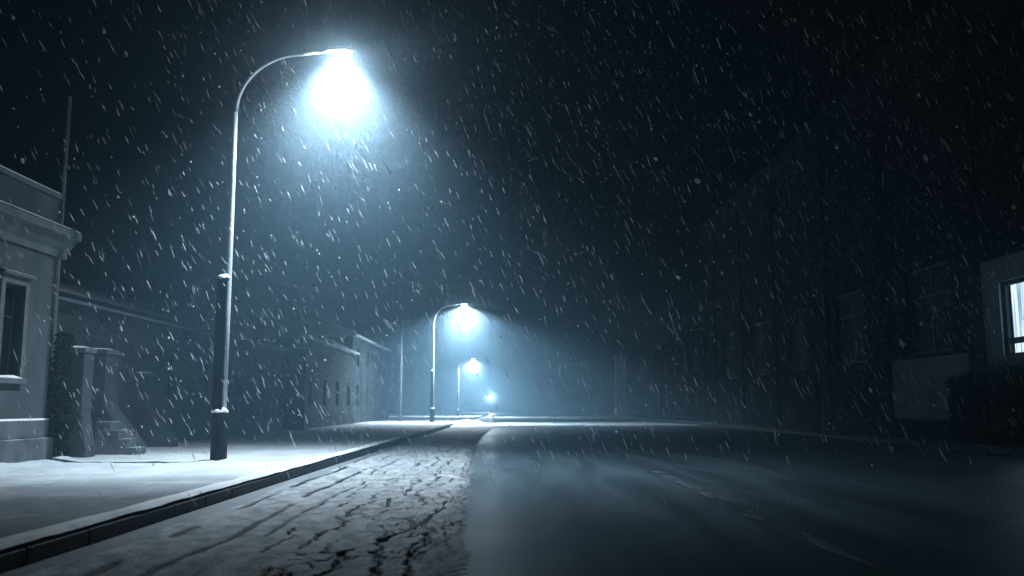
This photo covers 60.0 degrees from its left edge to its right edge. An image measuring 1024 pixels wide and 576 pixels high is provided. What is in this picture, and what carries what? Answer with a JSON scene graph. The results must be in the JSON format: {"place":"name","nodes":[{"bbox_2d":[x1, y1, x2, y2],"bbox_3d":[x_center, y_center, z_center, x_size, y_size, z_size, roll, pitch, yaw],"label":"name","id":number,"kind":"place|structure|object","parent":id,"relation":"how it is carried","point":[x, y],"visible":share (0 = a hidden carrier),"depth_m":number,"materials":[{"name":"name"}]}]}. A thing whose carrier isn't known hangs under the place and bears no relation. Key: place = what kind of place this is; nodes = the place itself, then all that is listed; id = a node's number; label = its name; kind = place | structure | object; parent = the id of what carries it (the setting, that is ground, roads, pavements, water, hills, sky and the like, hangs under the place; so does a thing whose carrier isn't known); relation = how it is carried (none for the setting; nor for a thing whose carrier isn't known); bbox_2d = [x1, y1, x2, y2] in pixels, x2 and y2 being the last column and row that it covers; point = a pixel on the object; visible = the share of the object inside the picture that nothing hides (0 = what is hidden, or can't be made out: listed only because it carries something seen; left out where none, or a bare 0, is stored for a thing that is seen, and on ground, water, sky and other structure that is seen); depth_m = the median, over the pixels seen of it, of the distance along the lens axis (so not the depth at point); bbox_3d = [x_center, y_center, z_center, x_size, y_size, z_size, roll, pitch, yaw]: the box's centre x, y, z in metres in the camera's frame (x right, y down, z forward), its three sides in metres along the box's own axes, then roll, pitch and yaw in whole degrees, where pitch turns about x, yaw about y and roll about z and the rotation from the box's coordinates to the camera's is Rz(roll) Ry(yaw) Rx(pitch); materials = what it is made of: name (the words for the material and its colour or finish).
{"place":"outdoors","nodes":[
{"label":"outdoors","id":0,"kind":"place"},
{"bbox_2d":[0,411,494,537],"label":"pavement","id":1,"kind":"structure","parent":0,"point":[37,494],"depth_m":15.09,"materials":[{"name":"white snow"}]},
{"bbox_2d":[0,165,81,462],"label":"corner building","id":2,"kind":"structure","parent":1,"relation":"on","point":[27,281],"depth_m":16.43,"materials":[{"name":"stone"}]},
{"bbox_2d":[0,267,37,383],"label":"window","id":3,"kind":"structure","parent":2,"relation":"in","point":[7,292],"depth_m":16.20,"materials":[{"name":"paint"}]},
{"bbox_2d":[46,96,71,415],"bbox_3d":[-9.780,-0.263,19.055,0.124,8.000,0.118,0,-8,0],"label":"utility pole","id":4,"kind":"object","parent":1,"relation":"on","point":[63,186],"visible":0.6,"depth_m":19.26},
{"bbox_2d":[46,331,85,456],"bbox_3d":[-9.214,2.223,18.035,0.929,2.703,1.079,-4,-8,25],"label":"climbing shrub","id":5,"kind":"object","parent":1,"relation":"on","point":[59,414],"visible":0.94,"depth_m":17.95,"materials":[{"name":"green plant"}]},
{"bbox_2d":[55,346,96,457],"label":"stone buttress","id":6,"kind":"structure","parent":1,"relation":"on","point":[83,369],"depth_m":18.89,"materials":[{"name":"grey stone"}]},
{"bbox_2d":[91,348,145,454],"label":"outdoor steps","id":7,"kind":"structure","parent":1,"relation":"on","point":[115,422],"depth_m":20.45,"materials":[{"name":"grey stone"}]},
{"bbox_2d":[133,371,179,446],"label":"stone buttress","id":8,"kind":"structure","parent":1,"relation":"on","point":[145,415],"depth_m":23.78,"materials":[{"name":"grey stone"}]},
{"bbox_2d":[56,282,290,441],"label":"building","id":9,"kind":"structure","parent":1,"relation":"on","point":[137,333],"depth_m":27.14,"materials":[{"name":"stone"}]},
{"bbox_2d":[165,357,179,399],"bbox_3d":[-10.210,2.698,26.477,0.260,1.290,0.960,0,-8,0],"label":"window","id":10,"kind":"structure","parent":9,"relation":"in","point":[170,359],"depth_m":26.71,"materials":[{"name":"paint"}]},
{"bbox_2d":[203,362,211,400],"bbox_3d":[-10.210,3.124,29.648,0.260,1.290,0.960,0,-8,0],"label":"window","id":11,"kind":"structure","parent":9,"relation":"in","point":[206,363],"depth_m":29.92,"materials":[{"name":"paint"}]},
{"bbox_2d":[233,367,242,401],"bbox_3d":[-10.210,3.551,32.820,0.260,1.290,0.960,0,-8,0],"label":"window","id":12,"kind":"structure","parent":9,"relation":"in","point":[236,368],"depth_m":33.07,"materials":[{"name":"paint"}]},
{"bbox_2d":[258,370,265,401],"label":"window","id":13,"kind":"structure","parent":9,"relation":"in","point":[260,380],"depth_m":36.26,"materials":[{"name":"paint"}]},
{"bbox_2d":[0,411,496,549],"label":"snow ridge","id":14,"kind":"structure","parent":1,"relation":"on","point":[16,539],"depth_m":9.16,"materials":[{"name":"white snow"}]},
{"bbox_2d":[210,46,355,460],"bbox_3d":[-4.530,-0.775,17.653,2.640,8.442,0.345,0,-8,0],"label":"street lamp","id":15,"kind":"object","parent":1,"relation":"on","point":[219,434],"visible":0.98,"depth_m":17.36,"materials":[{"name":"metal"}]},
{"bbox_2d":[392,309,410,420],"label":"utility pole","id":16,"kind":"object","parent":1,"relation":"on","point":[400,392],"visible":0.95,"depth_m":66.79,"materials":[{"name":"metal"}]},
{"bbox_2d":[430,303,466,421],"bbox_3d":[-4.430,5.236,62.351,2.640,8.442,0.345,0,-8,0],"label":"street lamp","id":17,"kind":"object","parent":1,"relation":"on","point":[432,412],"visible":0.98,"depth_m":62.04,"materials":[{"name":"metal"}]},
{"bbox_2d":[457,358,474,415],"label":"street lamp","id":18,"kind":"object","parent":1,"relation":"on","point":[458,390],"visible":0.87,"depth_m":103.14,"materials":[{"name":"metal"}]},
{"bbox_2d":[183,278,359,428],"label":"terrace house","id":19,"kind":"structure","parent":0,"point":[336,374],"depth_m":45.73,"materials":[{"name":"stone"}]},
{"bbox_2d":[322,380,323,404],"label":"window","id":20,"kind":"structure","parent":19,"relation":"in","point":[323,380],"depth_m":49.04,"materials":[{"name":"paint"}]},
{"bbox_2d":[335,382,336,404],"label":"window","id":21,"kind":"structure","parent":19,"relation":"in","point":[336,382],"depth_m":52.63,"materials":[{"name":"glass"}]},
{"bbox_2d":[286,346,312,429],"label":"gate pier","id":22,"kind":"structure","parent":0,"point":[296,354],"depth_m":41.40,"materials":[{"name":"stone"}]},
{"bbox_2d":[265,285,391,422],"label":"terrace house","id":23,"kind":"structure","parent":0,"point":[366,373],"depth_m":61.61,"materials":[{"name":"stone"}]},
{"bbox_2d":[0,0,936,409],"label":"sky","id":24,"kind":"structure","parent":0,"point":[27,126],"materials":[{"name":"black"}]},
{"bbox_2d":[0,0,1023,516],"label":"falling snow","id":25,"kind":"structure","parent":0,"point":[696,180],"depth_m":18.74,"materials":[{"name":"white snow"}]},
{"bbox_2d":[2,412,1023,575],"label":"road","id":26,"kind":"structure","parent":0,"point":[913,510],"depth_m":10.92,"materials":[{"name":"black asphalt"}]},
{"bbox_2d":[0,424,495,575],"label":"snow crust","id":27,"kind":"object","parent":26,"relation":"on","point":[315,523],"visible":0.96,"depth_m":8.48},
{"bbox_2d":[450,419,494,426],"bbox_3d":[-2.820,8.906,58.778,3.560,0.399,12.881,0,-8,0],"label":"snow heap","id":28,"kind":"object","parent":26,"relation":"on","point":[466,423],"visible":0.77,"depth_m":55.90,"materials":[{"name":"white snow"}]},
{"bbox_2d":[478,416,630,418],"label":"snow drift","id":29,"kind":"object","parent":26,"relation":"on","point":[547,417],"visible":0.92,"depth_m":99.33,"materials":[{"name":"white snow"}]},
{"bbox_2d":[484,422,702,425],"bbox_3d":[4.520,9.868,64.763,16.260,0.091,15.000,0,-8,0],"label":"snow drift","id":30,"kind":"object","parent":26,"relation":"on","point":[589,423],"visible":0.82,"depth_m":62.53,"materials":[{"name":"white snow"}]},
{"bbox_2d":[387,410,653,414],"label":"ground","id":31,"kind":"structure","parent":0,"point":[395,412],"depth_m":338.83,"materials":[{"name":"white snow"}]},
{"bbox_2d":[0,412,495,573],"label":"kerb","id":32,"kind":"structure","parent":31,"relation":"on","point":[27,553],"depth_m":9.08,"materials":[{"name":"grey concrete"}]},
{"bbox_2d":[562,411,1023,455],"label":"kerb","id":33,"kind":"structure","parent":31,"relation":"on","point":[982,449],"depth_m":31.18,"materials":[{"name":"grey concrete"}]},
{"bbox_2d":[564,411,1023,449],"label":"snow ridge","id":34,"kind":"structure","parent":33,"relation":"on","point":[846,434],"depth_m":32.97,"materials":[{"name":"white snow"}]},
{"bbox_2d":[613,355,628,415],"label":"stone pier","id":35,"kind":"structure","parent":0,"point":[620,369],"depth_m":115.77,"materials":[{"name":"grey stone"}]},
{"bbox_2d":[649,322,708,420],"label":"house","id":36,"kind":"structure","parent":0,"point":[698,399],"depth_m":80.63,"materials":[{"name":"stone"}]},
{"bbox_2d":[656,361,658,376],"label":"window","id":37,"kind":"structure","parent":36,"relation":"in","point":[656,361],"depth_m":94.63,"materials":[{"name":"paint"}]},
{"bbox_2d":[657,389,659,404],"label":"window","id":38,"kind":"structure","parent":36,"relation":"in","point":[658,397],"depth_m":93.99,"materials":[{"name":"glass"}]},
{"bbox_2d":[664,358,666,374],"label":"window","id":39,"kind":"structure","parent":36,"relation":"in","point":[665,361],"depth_m":89.71,"materials":[{"name":"paint"}]},
{"bbox_2d":[665,388,667,404],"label":"window","id":40,"kind":"structure","parent":36,"relation":"in","point":[666,389],"depth_m":89.12,"materials":[{"name":"glass"}]},
{"bbox_2d":[673,355,675,373],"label":"window","id":41,"kind":"structure","parent":36,"relation":"in","point":[674,363],"depth_m":84.75,"materials":[{"name":"paint"}]},
{"bbox_2d":[674,387,676,404],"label":"window","id":42,"kind":"structure","parent":36,"relation":"in","point":[675,388],"depth_m":84.23,"materials":[{"name":"glass"}]},
{"bbox_2d":[683,352,686,370],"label":"window","id":43,"kind":"structure","parent":36,"relation":"in","point":[684,354],"depth_m":79.83,"materials":[{"name":"glass"}]},
{"bbox_2d":[684,386,687,404],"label":"window","id":44,"kind":"structure","parent":36,"relation":"in","point":[685,391],"depth_m":79.36,"materials":[{"name":"paint"}]},
{"bbox_2d":[694,348,697,368],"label":"window","id":45,"kind":"structure","parent":36,"relation":"in","point":[695,350],"depth_m":74.64,"materials":[{"name":"glass"}]},
{"bbox_2d":[695,384,698,404],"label":"window","id":46,"kind":"structure","parent":36,"relation":"in","point":[697,385],"depth_m":74.22,"materials":[{"name":"glass"}]},
{"bbox_2d":[651,471,892,575],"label":"slush ridge","id":47,"kind":"structure","parent":0,"point":[831,548],"depth_m":8.19,"materials":[{"name":"grey snow"}]},
{"bbox_2d":[563,411,1023,449],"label":"pavement","id":48,"kind":"structure","parent":0,"point":[644,414],"depth_m":37.83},
{"bbox_2d":[945,359,1023,445],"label":"hedge","id":49,"kind":"object","parent":48,"relation":"on","point":[968,428],"visible":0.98,"depth_m":25.12,"materials":[{"name":"green plant"}]},
{"bbox_2d":[698,0,1023,443],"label":"town building","id":50,"kind":"structure","parent":0,"point":[1006,22],"depth_m":35.18,"materials":[{"name":"paint"}]},
{"bbox_2d":[721,332,735,381],"bbox_3d":[15.065,4.785,61.410,0.410,3.315,3.600,0,-8,0],"label":"window","id":51,"kind":"structure","parent":50,"relation":"in","point":[729,339],"depth_m":61.79,"materials":[{"name":"paint"}]},
{"bbox_2d":[749,322,766,377],"bbox_3d":[15.065,3.798,54.076,0.410,3.315,3.600,0,-8,0],"label":"window","id":52,"kind":"structure","parent":50,"relation":"in","point":[760,356],"depth_m":54.54,"materials":[{"name":"glass"}]},
{"bbox_2d":[785,308,808,373],"bbox_3d":[15.065,2.812,46.742,0.410,3.315,3.600,0,-8,0],"label":"window","id":53,"kind":"structure","parent":50,"relation":"in","point":[796,346],"depth_m":47.12,"materials":[{"name":"glass"}]},
{"bbox_2d":[818,373,823,428],"bbox_3d":[15.235,5.519,43.250,0.070,2.710,1.160,0,-8,0],"label":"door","id":54,"kind":"structure","parent":50,"relation":"in","point":[821,376],"depth_m":43.53,"materials":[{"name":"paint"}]},
{"bbox_2d":[834,289,866,367],"bbox_3d":[15.065,1.826,39.408,0.410,3.315,3.600,0,-8,0],"label":"window","id":55,"kind":"structure","parent":50,"relation":"in","point":[849,335],"depth_m":39.65,"materials":[{"name":"glass"}]},
{"bbox_2d":[904,260,953,359],"bbox_3d":[15.065,0.840,32.074,0.410,3.315,3.600,0,-8,0],"label":"window","id":56,"kind":"structure","parent":50,"relation":"in","point":[936,272],"depth_m":32.19,"materials":[{"name":"paint"}]},
{"bbox_2d":[997,277,1023,359],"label":"window","id":57,"kind":"structure","parent":50,"relation":"in","point":[1017,285],"depth_m":26.79,"materials":[{"name":"paint"}]}
]}

